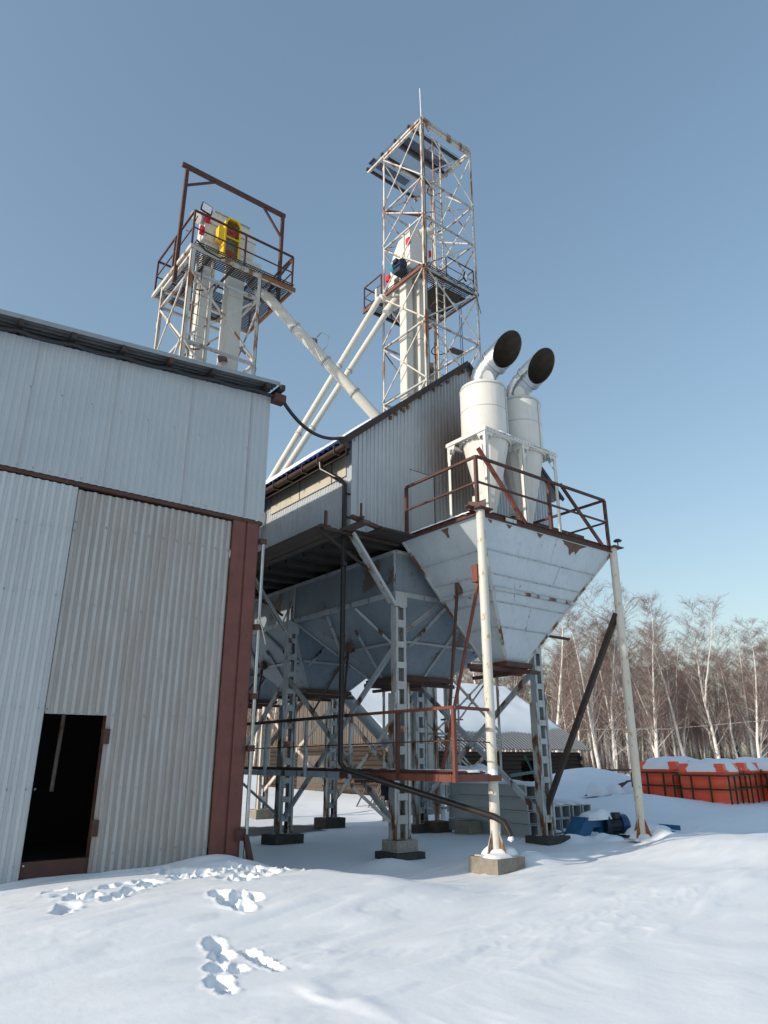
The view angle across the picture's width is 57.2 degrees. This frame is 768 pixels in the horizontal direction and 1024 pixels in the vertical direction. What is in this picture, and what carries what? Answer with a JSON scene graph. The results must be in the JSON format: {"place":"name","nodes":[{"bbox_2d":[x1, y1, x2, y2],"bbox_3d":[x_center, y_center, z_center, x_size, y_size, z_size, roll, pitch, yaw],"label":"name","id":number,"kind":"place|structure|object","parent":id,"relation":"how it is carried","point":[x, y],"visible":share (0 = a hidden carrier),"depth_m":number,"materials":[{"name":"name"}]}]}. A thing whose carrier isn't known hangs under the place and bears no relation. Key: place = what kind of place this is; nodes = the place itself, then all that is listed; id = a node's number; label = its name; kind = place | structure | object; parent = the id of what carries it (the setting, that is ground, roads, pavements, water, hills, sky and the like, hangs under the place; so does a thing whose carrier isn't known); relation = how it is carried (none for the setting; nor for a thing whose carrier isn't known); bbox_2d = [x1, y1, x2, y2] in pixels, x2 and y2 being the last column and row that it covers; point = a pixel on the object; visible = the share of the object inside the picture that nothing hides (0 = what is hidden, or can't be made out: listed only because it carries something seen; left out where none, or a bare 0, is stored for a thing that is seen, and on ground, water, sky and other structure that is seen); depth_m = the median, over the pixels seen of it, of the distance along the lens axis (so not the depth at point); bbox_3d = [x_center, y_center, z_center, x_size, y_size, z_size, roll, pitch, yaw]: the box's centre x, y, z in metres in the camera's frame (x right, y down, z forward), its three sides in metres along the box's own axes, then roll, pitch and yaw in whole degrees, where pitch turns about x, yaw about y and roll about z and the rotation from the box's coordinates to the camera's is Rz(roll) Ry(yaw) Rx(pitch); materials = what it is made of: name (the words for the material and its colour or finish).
{"place":"outdoors","nodes":[
{"label":"outdoors","id":0,"kind":"place"},
{"bbox_2d":[255,707,271,809],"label":"lattice column","id":1,"kind":"structure","parent":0,"point":[260,787],"depth_m":24.98,"materials":[{"name":"metal"}]},
{"bbox_2d":[0,759,767,1023],"bbox_3d":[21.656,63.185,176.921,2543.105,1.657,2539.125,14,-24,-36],"label":"snow ground","id":2,"kind":"structure","parent":0,"point":[345,926],"depth_m":6.36,"materials":[{"name":"snow"}]},
{"bbox_2d":[0,309,285,883],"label":"warehouse","id":3,"kind":"structure","parent":2,"relation":"on","point":[132,498],"depth_m":10.04,"materials":[{"name":"metal"}]},
{"bbox_2d":[0,326,344,439],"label":"power cable","id":4,"kind":"object","parent":3,"relation":"attached to","point":[117,356],"visible":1,"depth_m":11.01,"materials":[{"name":"black rubber"}]},
{"bbox_2d":[151,161,295,374],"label":"lattice tower","id":5,"kind":"structure","parent":2,"relation":"on","point":[189,276],"depth_m":20.07,"materials":[{"name":"metal"}]},
{"bbox_2d":[261,286,380,418],"bbox_3d":[-1.910,-4.646,20.618,3.798,4.203,0.370,3,-20,-9],"label":"grain spout","id":6,"kind":"object","parent":5,"relation":"attached to","point":[331,367],"visible":0.87,"depth_m":20.49,"materials":[{"name":"white paint"}]},
{"bbox_2d":[189,209,261,370],"bbox_3d":[-4.578,-0.841,18.373,2.475,16.833,0.848,14,-24,-36],"label":"bucket elevator","id":7,"kind":"object","parent":2,"relation":"on","point":[229,342],"visible":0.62,"depth_m":20.30,"materials":[{"name":"white paint"}]},
{"bbox_2d":[249,808,273,819],"bbox_3d":[-4.282,10.599,24.473,0.737,0.500,0.653,14,-24,-36],"label":"concrete footing","id":8,"kind":"object","parent":2,"relation":"on","point":[256,814],"visible":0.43,"depth_m":24.26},
{"bbox_2d":[261,832,303,844],"bbox_3d":[-2.282,7.495,15.789,0.732,0.500,0.660,14,-24,-36],"label":"concrete footing","id":9,"kind":"object","parent":2,"relation":"on","point":[274,839],"visible":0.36,"depth_m":15.62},
{"bbox_2d":[271,621,298,834],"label":"lattice column","id":10,"kind":"structure","parent":9,"relation":"on","point":[292,627],"depth_m":16.52,"materials":[{"name":"metal"}]},
{"bbox_2d":[245,681,282,749],"bbox_3d":[-3.572,6.045,18.019,0.051,3.183,3.917,14,-24,-36],"label":"diagonal brace","id":11,"kind":"object","parent":10,"relation":"attached to","point":[271,703],"visible":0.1,"depth_m":17.45,"materials":[{"name":"paint"}]},
{"bbox_2d":[255,578,291,633],"bbox_3d":[-3.045,2.046,17.086,1.911,1.669,0.260,14,-24,-36],"label":"lattice bracket","id":12,"kind":"object","parent":10,"relation":"attached to","point":[266,601],"visible":0.51,"depth_m":17.17,"materials":[{"name":"metal"}]},
{"bbox_2d":[257,523,330,559],"bbox_3d":[-3.170,1.134,16.173,0.220,0.060,6.650,14,-24,-36],"label":"scaffold plank","id":13,"kind":"object","parent":12,"relation":"on","point":[295,539],"visible":0.36,"depth_m":14.56,"materials":[{"name":"brown wood"}]},
{"bbox_2d":[257,527,336,564],"bbox_3d":[-2.989,1.176,16.308,0.200,0.060,6.450,14,-24,-36],"label":"scaffold plank","id":14,"kind":"object","parent":12,"relation":"on","point":[295,546],"visible":0.21,"depth_m":14.95,"materials":[{"name":"brown wood"}]},
{"bbox_2d":[256,519,370,570],"bbox_3d":[-2.561,1.123,16.142,0.180,0.060,7.250,14,-24,-36],"label":"scaffold plank","id":15,"kind":"object","parent":12,"relation":"on","point":[356,525],"visible":0.64,"depth_m":14.72,"materials":[{"name":"brown wood"}]},
{"bbox_2d":[284,648,390,816],"bbox_3d":[-1.026,4.794,15.005,0.051,3.352,3.988,14,-24,-36],"label":"diagonal brace","id":16,"kind":"object","parent":10,"relation":"attached to","point":[364,692],"visible":0.67,"depth_m":14.80,"materials":[{"name":"grey paint"}]},
{"bbox_2d":[288,677,387,816],"bbox_3d":[-1.065,4.874,14.978,0.051,2.986,4.033,14,-24,-36],"label":"diagonal brace","id":17,"kind":"object","parent":10,"relation":"attached to","point":[366,786],"visible":0.79,"depth_m":15.00,"materials":[{"name":"paint"}]},
{"bbox_2d":[243,705,501,822],"bbox_3d":[-0.886,5.131,14.016,1.060,2.020,7.813,14,-24,-36],"label":"catwalk","id":18,"kind":"object","parent":10,"relation":"attached to","point":[454,775],"visible":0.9,"depth_m":12.57,"materials":[{"name":"red metal"}]},
{"bbox_2d":[314,817,345,828],"bbox_3d":[-1.639,9.498,21.267,0.738,0.500,0.658,14,-24,-36],"label":"concrete footing","id":19,"kind":"object","parent":2,"relation":"on","point":[328,823],"visible":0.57,"depth_m":21.07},
{"bbox_2d":[322,698,337,817],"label":"lattice column","id":20,"kind":"structure","parent":19,"relation":"on","point":[333,790],"depth_m":21.74,"materials":[{"name":"metal"}]},
{"bbox_2d":[332,694,412,803],"bbox_3d":[-0.325,6.894,20.443,0.051,3.085,4.064,14,-24,-36],"label":"diagonal brace","id":21,"kind":"object","parent":20,"relation":"attached to","point":[360,765],"visible":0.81,"depth_m":20.58,"materials":[{"name":"paint"}]},
{"bbox_2d":[333,699,411,800],"bbox_3d":[-0.357,6.839,20.437,0.051,2.986,4.062,14,-24,-36],"label":"diagonal brace","id":22,"kind":"object","parent":20,"relation":"attached to","point":[371,747],"visible":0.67,"depth_m":20.53,"materials":[{"name":"paint"}]},
{"bbox_2d":[375,850,425,859],"bbox_3d":[0.294,6.346,12.699,0.680,0.405,0.671,14,-24,-36],"label":"concrete footing","id":23,"kind":"object","parent":2,"relation":"on","point":[381,854],"visible":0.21,"depth_m":12.55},
{"bbox_2d":[382,839,417,852],"bbox_3d":[0.288,6.060,12.797,0.495,0.190,0.458,14,-24,-36],"label":"concrete footing","id":24,"kind":"object","parent":23,"relation":"on","point":[404,846],"visible":0.93,"depth_m":12.64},
{"bbox_2d":[386,591,413,840],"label":"lattice column","id":25,"kind":"structure","parent":24,"relation":"on","point":[399,826],"depth_m":13.50,"materials":[{"name":"grey metal"}]},
{"bbox_2d":[318,510,398,605],"bbox_3d":[-0.460,0.953,13.962,1.911,1.669,0.260,14,-24,-36],"label":"lattice bracket","id":26,"kind":"object","parent":25,"relation":"attached to","point":[379,580],"visible":0.99,"depth_m":14.02,"materials":[{"name":"metal"}]},
{"bbox_2d":[255,361,583,841],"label":"dryer house","id":27,"kind":"structure","parent":26,"relation":"on","point":[376,465],"depth_m":15.55,"materials":[{"name":"metal"}]},
{"bbox_2d":[248,668,278,708],"bbox_3d":[-4.473,5.476,22.937,4.225,3.455,4.118,14,-24,-36],"label":"hopper bin","id":28,"kind":"object","parent":27,"relation":"in","point":[268,690],"visible":0.07,"depth_m":22.27,"materials":[{"name":"metal"}]},
{"bbox_2d":[271,482,299,514],"bbox_3d":[-2.319,-0.315,16.484,0.014,0.450,1.290,14,-24,-36],"label":"window","id":29,"kind":"structure","parent":27,"relation":"in","point":[290,495],"depth_m":16.46,"materials":[{"name":"plastic"}]},
{"bbox_2d":[249,586,365,718],"bbox_3d":[-1.949,4.409,19.888,4.225,3.455,4.118,14,-24,-36],"label":"hopper bin","id":30,"kind":"object","parent":27,"relation":"in","point":[317,664],"visible":0.48,"depth_m":18.78,"materials":[{"name":"metal"}]},
{"bbox_2d":[345,694,387,747],"bbox_3d":[-0.905,5.580,20.424,2.796,2.395,0.400,14,-24,-36],"label":"grain spout","id":31,"kind":"object","parent":30,"relation":"attached to","point":[372,726],"visible":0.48,"depth_m":20.48,"materials":[{"name":"grey metal"}]},
{"bbox_2d":[300,464,330,499],"bbox_3d":[-1.509,-0.657,15.506,0.014,0.450,1.260,14,-24,-36],"label":"window","id":32,"kind":"structure","parent":27,"relation":"in","point":[318,480],"depth_m":15.52,"materials":[{"name":"plastic"}]},
{"bbox_2d":[332,456,346,482],"bbox_3d":[-0.943,-0.897,14.822,0.014,0.450,0.500,14,-24,-36],"label":"window","id":33,"kind":"structure","parent":27,"relation":"in","point":[338,467],"depth_m":14.80,"materials":[{"name":"plastic"}]},
{"bbox_2d":[292,549,477,711],"bbox_3d":[0.575,3.341,16.839,4.225,3.455,4.118,14,-24,-36],"label":"hopper bin","id":34,"kind":"object","parent":27,"relation":"in","point":[316,613],"visible":0.66,"depth_m":15.85,"materials":[{"name":"metal"}]},
{"bbox_2d":[410,470,434,531],"bbox_3d":[0.847,-0.096,15.415,0.670,1.610,0.016,14,-24,-36],"label":"door","id":35,"kind":"structure","parent":27,"relation":"in","point":[422,516],"depth_m":15.45,"materials":[{"name":"metal"}]},
{"bbox_2d":[375,223,440,814],"bbox_3d":[0.835,-1.080,25.146,1.700,21.860,2.287,14,-24,-36],"label":"bucket elevator","id":36,"kind":"object","parent":2,"relation":"on","point":[400,268],"visible":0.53,"depth_m":27.24,"materials":[{"name":"white paint"}]},
{"bbox_2d":[265,297,381,487],"bbox_3d":[-2.328,-4.501,26.676,4.483,8.632,0.290,0,-19,-1],"label":"grain spout","id":37,"kind":"object","parent":36,"relation":"attached to","point":[321,395],"visible":0.84,"depth_m":26.59,"materials":[{"name":"white paint"}]},
{"bbox_2d":[411,824,428,833],"bbox_3d":[0.947,8.328,18.170,0.740,0.500,0.650,14,-24,-36],"label":"concrete footing","id":38,"kind":"object","parent":2,"relation":"on","point":[417,829],"visible":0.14,"depth_m":17.89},
{"bbox_2d":[411,691,427,824],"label":"lattice column","id":39,"kind":"structure","parent":38,"relation":"on","point":[419,733],"depth_m":18.80,"materials":[{"name":"metal"}]},
{"bbox_2d":[421,674,529,802],"bbox_3d":[2.202,5.665,17.386,0.060,3.000,3.975,14,-24,-36],"label":"diagonal brace","id":40,"kind":"object","parent":39,"relation":"attached to","point":[498,712],"visible":0.74,"depth_m":17.18,"materials":[{"name":"paint"}]},
{"bbox_2d":[421,687,536,813],"bbox_3d":[2.233,5.744,17.384,0.060,3.050,3.975,14,-24,-36],"label":"diagonal brace","id":41,"kind":"object","parent":39,"relation":"attached to","point":[524,797],"visible":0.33,"depth_m":17.07,"materials":[{"name":"grey paint"}]},
{"bbox_2d":[269,679,590,795],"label":"log barn","id":42,"kind":"structure","parent":2,"relation":"on","point":[515,724],"depth_m":37.63,"materials":[{"name":"brown wood"}]},
{"bbox_2d":[297,755,323,791],"bbox_3d":[-3.848,13.697,36.691,0.090,1.900,2.549,14,-24,-36],"label":"door","id":43,"kind":"structure","parent":42,"relation":"in","point":[315,784],"depth_m":36.53,"materials":[{"name":"brown wood"}]},
{"bbox_2d":[363,116,502,821],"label":"lattice tower","id":44,"kind":"structure","parent":2,"relation":"on","point":[439,299],"depth_m":28.20,"materials":[{"name":"metal"}]},
{"bbox_2d":[274,313,386,481],"bbox_3d":[-1.973,-4.204,26.193,4.289,7.955,0.290,3,-20,-10],"label":"grain spout","id":45,"kind":"object","parent":44,"relation":"attached to","point":[332,396],"visible":0.84,"depth_m":26.13,"materials":[{"name":"white paint"}]},
{"bbox_2d":[453,820,482,834],"bbox_3d":[2.047,7.681,17.123,0.450,0.320,0.550,14,-24,-36],"label":"tin box","id":46,"kind":"object","parent":2,"relation":"on","point":[468,827],"visible":0.86,"depth_m":16.98,"materials":[{"name":"metal"}]},
{"bbox_2d":[440,764,503,820],"bbox_3d":[2.640,8.415,21.153,1.813,1.599,1.524,14,-24,-36],"label":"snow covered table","id":47,"kind":"object","parent":2,"relation":"on","point":[443,784],"visible":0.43,"depth_m":21.02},
{"bbox_2d":[448,780,537,836],"bbox_3d":[2.732,7.240,17.375,0.683,1.239,2.876,14,-24,-36],"label":"duct stack","id":48,"kind":"object","parent":2,"relation":"on","point":[518,813],"visible":0.52,"depth_m":16.87,"materials":[{"name":"grey metal"}]},
{"bbox_2d":[469,855,525,875],"bbox_3d":[1.776,5.634,11.021,0.620,0.450,0.620,14,-24,-36],"label":"concrete footing","id":49,"kind":"object","parent":2,"relation":"on","point":[482,865],"visible":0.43,"depth_m":10.85,"materials":[{"name":"concrete"}]},
{"bbox_2d":[467,505,522,859],"bbox_3d":[1.799,2.693,12.077,0.718,5.801,0.582,14,-24,-36],"label":"support pole","id":50,"kind":"object","parent":49,"relation":"on","point":[495,848],"visible":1,"depth_m":11.87,"materials":[{"name":"metal"}]},
{"bbox_2d":[401,501,611,769],"bbox_3d":[2.563,2.744,14.190,4.652,4.815,2.575,14,-24,-36],"label":"front hopper","id":51,"kind":"object","parent":50,"relation":"on","point":[540,578],"visible":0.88,"depth_m":14.08,"materials":[{"name":"grey paint"}]},
{"bbox_2d":[364,526,416,543],"bbox_3d":[0.133,0.469,14.198,0.900,0.040,0.600,14,-24,-36],"label":"corner tray","id":52,"kind":"object","parent":51,"relation":"attached to","point":[389,534],"visible":1,"depth_m":14.15,"materials":[{"name":"metal"}]},
{"bbox_2d":[446,426,561,531],"bbox_3d":[2.579,-0.381,15.008,2.270,2.100,1.190,14,-24,-36],"label":"cyclone stand","id":53,"kind":"object","parent":51,"relation":"on","point":[519,444],"visible":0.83,"depth_m":14.74,"materials":[{"name":"white metal"}]},
{"bbox_2d":[459,330,521,512],"bbox_3d":[2.245,-1.725,15.041,1.214,4.407,1.311,7,-21,-20],"label":"cyclone","id":54,"kind":"object","parent":53,"relation":"on","point":[483,396],"visible":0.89,"depth_m":14.87,"materials":[{"name":"white metal"}]},
{"bbox_2d":[503,347,554,523],"bbox_3d":[3.127,-1.497,15.692,1.214,4.407,1.311,7,-21,-20],"label":"cyclone","id":55,"kind":"object","parent":53,"relation":"on","point":[534,371],"visible":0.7,"depth_m":15.47,"materials":[{"name":"white metal"}]},
{"bbox_2d":[404,447,610,545],"bbox_3d":[2.725,-0.020,15.208,4.060,1.489,2.244,14,-24,-36],"label":"hopper railing","id":56,"kind":"object","parent":51,"relation":"on","point":[487,462],"visible":0.86,"depth_m":14.42,"materials":[{"name":"red metal"}]},
{"bbox_2d":[244,664,767,773],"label":"forest","id":57,"kind":"object","parent":2,"relation":"on","point":[669,752],"visible":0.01,"depth_m":89.35,"materials":[{"name":"plant"}]},
{"bbox_2d":[525,834,570,845],"bbox_3d":[3.522,7.202,15.074,0.743,0.500,0.655,14,-24,-36],"label":"concrete footing","id":58,"kind":"object","parent":2,"relation":"on","point":[546,841],"visible":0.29,"depth_m":14.91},
{"bbox_2d":[529,647,558,836],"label":"lattice column","id":59,"kind":"structure","parent":58,"relation":"on","point":[543,779],"depth_m":15.69,"materials":[{"name":"metal"}]},
{"bbox_2d":[546,612,617,812],"bbox_3d":[4.213,4.336,15.106,0.100,4.050,2.387,14,-24,-36],"label":"diagonal strut","id":60,"kind":"object","parent":59,"relation":"attached to","point":[581,710],"visible":0.93,"depth_m":15.07,"materials":[{"name":"metal"}]},
{"bbox_2d":[526,641,576,751],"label":"birch tree","id":61,"kind":"object","parent":2,"relation":"on","point":[549,680],"visible":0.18,"depth_m":70.83,"materials":[{"name":"brown plant"}]},
{"bbox_2d":[519,600,587,751],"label":"birch tree","id":62,"kind":"object","parent":2,"relation":"on","point":[559,709],"visible":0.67,"depth_m":54.97,"materials":[{"name":"brown plant"}]},
{"bbox_2d":[547,650,585,751],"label":"birch tree","id":63,"kind":"object","parent":2,"relation":"on","point":[553,719],"visible":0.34,"depth_m":63.76,"materials":[{"name":"brown plant"}]},
{"bbox_2d":[550,639,605,755],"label":"birch tree","id":64,"kind":"object","parent":2,"relation":"on","point":[570,670],"visible":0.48,"depth_m":62.83,"materials":[{"name":"brown plant"}]},
{"bbox_2d":[556,633,607,766],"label":"birch tree","id":65,"kind":"object","parent":2,"relation":"on","point":[589,742],"visible":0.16,"depth_m":65.14,"materials":[{"name":"brown plant"}]},
{"bbox_2d":[548,599,624,768],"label":"birch tree","id":66,"kind":"object","parent":2,"relation":"on","point":[589,713],"visible":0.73,"depth_m":55.95,"materials":[{"name":"white plant"}]},
{"bbox_2d":[579,640,620,768],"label":"birch tree","id":67,"kind":"object","parent":2,"relation":"on","point":[609,752],"visible":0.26,"depth_m":66.01,"materials":[{"name":"brown plant"}]},
{"bbox_2d":[581,628,623,772],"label":"birch tree","id":68,"kind":"object","parent":2,"relation":"on","point":[605,707],"visible":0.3,"depth_m":62.10,"materials":[{"name":"brown plant"}]},
{"bbox_2d":[563,579,662,775],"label":"birch tree","id":69,"kind":"object","parent":2,"relation":"on","point":[625,728],"visible":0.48,"depth_m":59.55,"materials":[{"name":"brown plant"}]},
{"bbox_2d":[584,779,643,795],"bbox_3d":[7.909,9.265,23.604,3.146,0.624,1.332,14,-24,-36],"label":"snow pile","id":70,"kind":"object","parent":2,"relation":"on","point":[595,789],"visible":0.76,"depth_m":23.17,"materials":[{"name":"snow"}]},
{"bbox_2d":[583,622,645,768],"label":"birch tree","id":71,"kind":"object","parent":2,"relation":"on","point":[622,756],"visible":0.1,"depth_m":75.14,"materials":[{"name":"brown plant"}]},
{"bbox_2d":[577,603,655,771],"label":"birch tree","id":72,"kind":"object","parent":2,"relation":"on","point":[614,755],"visible":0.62,"depth_m":56.22,"materials":[{"name":"brown plant"}]},
{"bbox_2d":[563,808,680,841],"bbox_3d":[5.252,7.203,16.101,3.320,0.756,1.333,14,-24,-36],"label":"blue machine","id":73,"kind":"object","parent":2,"relation":"on","point":[608,826],"visible":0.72,"depth_m":16.15,"materials":[{"name":"paint"}]},
{"bbox_2d":[593,631,652,755],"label":"birch tree","id":74,"kind":"object","parent":2,"relation":"on","point":[633,695],"visible":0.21,"depth_m":63.03,"materials":[{"name":"brown plant"}]},
{"bbox_2d":[609,545,651,841],"bbox_3d":[4.981,3.532,14.444,0.726,5.821,0.582,14,-24,-36],"label":"support pole","id":75,"kind":"object","parent":2,"relation":"on","point":[642,832],"visible":0.88,"depth_m":14.22,"materials":[{"name":"metal"}]},
{"bbox_2d":[616,645,675,754],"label":"birch tree","id":76,"kind":"object","parent":2,"relation":"on","point":[648,735],"visible":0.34,"depth_m":63.15,"materials":[{"name":"brown plant"}]},
{"bbox_2d":[613,621,679,757],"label":"birch tree","id":77,"kind":"object","parent":2,"relation":"on","point":[637,690],"visible":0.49,"depth_m":63.32,"materials":[{"name":"brown plant"}]},
{"bbox_2d":[616,590,694,757],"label":"birch tree","id":78,"kind":"object","parent":2,"relation":"on","point":[655,711],"visible":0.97,"depth_m":56.69,"materials":[{"name":"white plant"}]},
{"bbox_2d":[630,756,687,797],"bbox_3d":[9.836,9.363,24.427,1.774,1.685,1.774,18,-26,-41],"label":"storage tank","id":79,"kind":"object","parent":2,"relation":"on","point":[656,775],"visible":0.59,"depth_m":23.94,"materials":[{"name":"orange plastic"}]},
{"bbox_2d":[632,638,692,755],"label":"birch tree","id":80,"kind":"object","parent":2,"relation":"on","point":[664,746],"visible":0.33,"depth_m":66.70,"materials":[{"name":"brown plant"}]},
{"bbox_2d":[638,618,701,755],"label":"birch tree","id":81,"kind":"object","parent":2,"relation":"on","point":[669,704],"visible":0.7,"depth_m":60.92,"materials":[{"name":"brown plant"}]},
{"bbox_2d":[646,630,699,755],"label":"birch tree","id":82,"kind":"object","parent":2,"relation":"on","point":[675,682],"visible":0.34,"depth_m":73.50,"materials":[{"name":"brown plant"}]},
{"bbox_2d":[654,647,699,756],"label":"birch tree","id":83,"kind":"object","parent":2,"relation":"on","point":[679,729],"visible":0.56,"depth_m":65.86,"materials":[{"name":"brown plant"}]},
{"bbox_2d":[665,656,701,754],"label":"birch tree","id":84,"kind":"object","parent":2,"relation":"on","point":[683,741],"visible":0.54,"depth_m":68.82,"materials":[{"name":"brown plant"}]},
{"bbox_2d":[673,645,721,757],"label":"birch tree","id":85,"kind":"object","parent":2,"relation":"on","point":[707,750],"visible":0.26,"depth_m":75.08,"materials":[{"name":"brown plant"}]},
{"bbox_2d":[683,666,714,757],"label":"birch tree","id":86,"kind":"object","parent":2,"relation":"on","point":[694,741],"visible":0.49,"depth_m":66.39,"materials":[{"name":"brown plant"}]},
{"bbox_2d":[677,671,725,758],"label":"birch tree","id":87,"kind":"object","parent":2,"relation":"on","point":[707,731],"visible":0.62,"depth_m":65.43,"materials":[{"name":"brown plant"}]},
{"bbox_2d":[671,594,734,758],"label":"birch tree","id":88,"kind":"object","parent":2,"relation":"on","point":[704,699],"visible":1,"depth_m":58.52,"materials":[{"name":"white plant"}]},
{"bbox_2d":[683,663,735,757],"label":"birch tree","id":89,"kind":"object","parent":2,"relation":"on","point":[721,742],"visible":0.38,"depth_m":68.00,"materials":[{"name":"brown plant"}]},
{"bbox_2d":[672,758,749,804],"bbox_3d":[10.646,8.915,22.969,1.775,1.686,1.775,-16,-25,39],"label":"storage tank","id":90,"kind":"object","parent":2,"relation":"on","point":[711,780],"visible":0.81,"depth_m":22.46,"materials":[{"name":"orange plastic"}]},
{"bbox_2d":[686,625,749,758],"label":"birch tree","id":91,"kind":"object","parent":2,"relation":"on","point":[727,649],"visible":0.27,"depth_m":75.84,"materials":[{"name":"brown plant"}]},
{"bbox_2d":[701,652,735,758],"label":"birch tree","id":92,"kind":"object","parent":2,"relation":"on","point":[715,702],"visible":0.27,"depth_m":74.43,"materials":[{"name":"brown plant"}]},
{"bbox_2d":[706,654,752,758],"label":"birch tree","id":93,"kind":"object","parent":2,"relation":"on","point":[722,680],"visible":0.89,"depth_m":62.01,"materials":[{"name":"brown plant"}]},
{"bbox_2d":[705,625,766,757],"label":"birch tree","id":94,"kind":"object","parent":2,"relation":"on","point":[742,675],"visible":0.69,"depth_m":66.05,"materials":[{"name":"brown plant"}]},
{"bbox_2d":[724,650,755,756],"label":"birch tree","id":95,"kind":"object","parent":2,"relation":"on","point":[747,749],"visible":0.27,"depth_m":73.77,"materials":[{"name":"brown plant"}]},
{"bbox_2d":[718,616,767,757],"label":"birch tree","id":96,"kind":"object","parent":2,"relation":"on","point":[756,695],"visible":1,"depth_m":58.78,"materials":[{"name":"brown plant"}]},
{"bbox_2d":[718,758,767,802],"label":"storage tank","id":97,"kind":"object","parent":2,"relation":"on","point":[752,771],"visible":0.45,"depth_m":23.61,"materials":[{"name":"orange plastic"}]},
{"bbox_2d":[732,638,767,756],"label":"birch tree","id":98,"kind":"object","parent":2,"relation":"on","point":[761,737],"visible":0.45,"depth_m":62.62,"materials":[{"name":"brown plant"}]},
{"bbox_2d":[739,621,767,737],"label":"birch tree","id":99,"kind":"object","parent":2,"relation":"on","point":[763,663],"visible":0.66,"depth_m":62.13,"materials":[{"name":"brown plant"}]},
{"bbox_2d":[745,757,767,800],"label":"storage tank","id":100,"kind":"object","parent":2,"relation":"on","point":[762,763],"visible":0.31,"depth_m":24.49,"materials":[{"name":"orange plastic"}]},
{"bbox_2d":[0,0,767,758],"label":"sky","id":101,"kind":"structure","parent":0,"point":[618,148],"materials":[{"name":"blue"}]},
{"bbox_2d":[424,820,451,832],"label":"concrete footing","id":102,"kind":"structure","parent":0,"point":[438,826],"depth_m":17.90,"materials":[{"name":"grey concrete"}]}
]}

